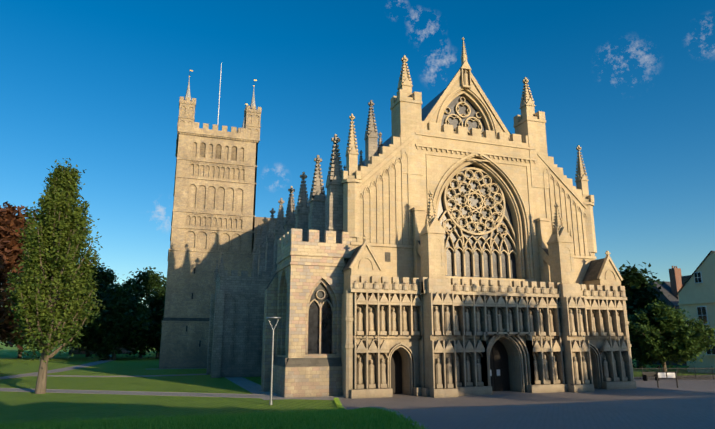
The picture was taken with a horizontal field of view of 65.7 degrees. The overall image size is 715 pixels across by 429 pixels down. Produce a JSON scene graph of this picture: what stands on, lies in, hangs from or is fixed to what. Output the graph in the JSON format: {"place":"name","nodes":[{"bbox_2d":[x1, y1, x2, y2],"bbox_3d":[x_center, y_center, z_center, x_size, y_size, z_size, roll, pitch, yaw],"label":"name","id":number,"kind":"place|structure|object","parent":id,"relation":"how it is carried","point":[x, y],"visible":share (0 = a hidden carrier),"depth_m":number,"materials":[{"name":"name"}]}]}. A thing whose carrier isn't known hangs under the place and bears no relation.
{"place":"outdoors","nodes":[
{"label":"outdoors","id":0,"kind":"place"},
{"bbox_2d":[159,63,261,368],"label":"tower","id":1,"kind":"structure","parent":0,"point":[213,211],"depth_m":91.15,"materials":[{"name":"stone"}]},
{"bbox_2d":[0,342,714,428],"bbox_3d":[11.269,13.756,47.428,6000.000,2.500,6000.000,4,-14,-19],"label":"ground","id":2,"kind":"structure","parent":0,"point":[27,406],"depth_m":45.33,"materials":[{"name":"green plant"}]},
{"bbox_2d":[0,274,25,357],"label":"tree","id":3,"kind":"object","parent":2,"relation":"on","point":[14,338],"depth_m":131.39,"materials":[{"name":"green plant"}]},
{"bbox_2d":[0,201,82,349],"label":"tree","id":4,"kind":"object","parent":2,"relation":"on","point":[11,222],"depth_m":69.76,"materials":[{"name":"brown plant"}]},
{"bbox_2d":[5,301,92,359],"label":"tree","id":5,"kind":"object","parent":2,"relation":"on","point":[30,345],"depth_m":119.69,"materials":[{"name":"green plant"}]},
{"bbox_2d":[5,158,104,393],"bbox_3d":[-25.282,4.812,46.745,7.618,19.841,7.264,4,-14,-19],"label":"hornbeam tree","id":6,"kind":"object","parent":2,"relation":"on","point":[65,178],"depth_m":45.55,"materials":[{"name":"green plant"}]},
{"bbox_2d":[65,257,147,356],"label":"tree","id":7,"kind":"object","parent":2,"relation":"on","point":[104,276],"depth_m":144.89,"materials":[{"name":"green plant"}]},
{"bbox_2d":[76,278,154,359],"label":"tree","id":8,"kind":"object","parent":2,"relation":"on","point":[101,298],"depth_m":123.60,"materials":[{"name":"green plant"}]},
{"bbox_2d":[78,281,159,360],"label":"tree","id":9,"kind":"object","parent":2,"relation":"on","point":[111,339],"depth_m":119.39,"materials":[{"name":"green plant"}]},
{"bbox_2d":[108,266,166,357],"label":"tree","id":10,"kind":"object","parent":2,"relation":"on","point":[148,278],"depth_m":138.13,"materials":[{"name":"green plant"}]},
{"bbox_2d":[129,284,165,358],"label":"tree","id":11,"kind":"object","parent":2,"relation":"on","point":[159,297],"depth_m":131.94,"materials":[{"name":"green plant"}]},
{"bbox_2d":[140,301,164,357],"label":"tree","id":12,"kind":"object","parent":2,"relation":"on","point":[156,325],"depth_m":126.73,"materials":[{"name":"green plant"}]},
{"bbox_2d":[0,355,427,428],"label":"paths","id":13,"kind":"structure","parent":2,"relation":"on","point":[142,392],"depth_m":45.24,"materials":[{"name":"grey concrete"}]},
{"bbox_2d":[0,398,429,428],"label":"grass","id":14,"kind":"structure","parent":2,"relation":"on","point":[374,417],"depth_m":12.53,"materials":[{"name":"green plant"}]},
{"bbox_2d":[266,317,280,404],"bbox_3d":[-5.727,9.805,37.259,1.040,5.700,1.040,4,-14,-19],"label":"lamp post","id":15,"kind":"object","parent":2,"relation":"on","point":[271,383],"visible":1,"depth_m":37.27,"materials":[{"name":"grey metal"}]},
{"bbox_2d":[206,100,382,397],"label":"cathedral side wing","id":16,"kind":"structure","parent":2,"relation":"on","point":[301,255],"depth_m":47.68,"materials":[{"name":"grey stone"}]},
{"bbox_2d":[72,250,714,372],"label":"town buildings","id":17,"kind":"structure","parent":2,"relation":"on","point":[693,294],"depth_m":74.59,"materials":[{"name":"paint"}]},
{"bbox_2d":[619,261,669,367],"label":"tree","id":18,"kind":"object","parent":2,"relation":"on","point":[635,282],"depth_m":86.44,"materials":[{"name":"green plant"}]},
{"bbox_2d":[627,299,714,371],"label":"plane tree","id":19,"kind":"object","parent":2,"relation":"on","point":[663,317],"depth_m":65.54,"materials":[{"name":"green plant"}]},
{"bbox_2d":[0,0,714,340],"label":"sky","id":20,"kind":"structure","parent":0,"point":[99,85],"materials":[{"name":"blue"}]},
{"bbox_2d":[170,368,714,428],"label":"plaza paving","id":21,"kind":"structure","parent":0,"point":[669,404],"depth_m":16.01,"materials":[{"name":"grey stone"}]},
{"bbox_2d":[325,37,635,398],"bbox_3d":[3.884,3.018,71.609,27.500,34.157,53.100,4,-14,-19],"label":"cathedral facade","id":22,"kind":"object","parent":21,"relation":"on","point":[473,266],"visible":0.98,"depth_m":47.91,"materials":[{"name":"beige stone"}]},
{"bbox_2d":[642,372,658,380],"bbox_3d":[31.035,17.119,58.617,1.800,0.900,0.510,4,-14,-19],"label":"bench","id":23,"kind":"object","parent":21,"relation":"on","point":[645,375],"visible":0.71,"depth_m":58.67,"materials":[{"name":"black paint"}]},
{"bbox_2d":[656,371,677,387],"bbox_3d":[27.837,14.843,49.842,1.805,1.450,0.104,-1,-13,2],"label":"notice board","id":24,"kind":"object","parent":21,"relation":"on","point":[666,375],"visible":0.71,"depth_m":49.89,"materials":[{"name":"white paint"}]},
{"bbox_2d":[633,366,714,379],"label":"railings","id":25,"kind":"object","parent":21,"relation":"on","point":[689,373],"visible":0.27,"depth_m":60.25,"materials":[{"name":"metal"}]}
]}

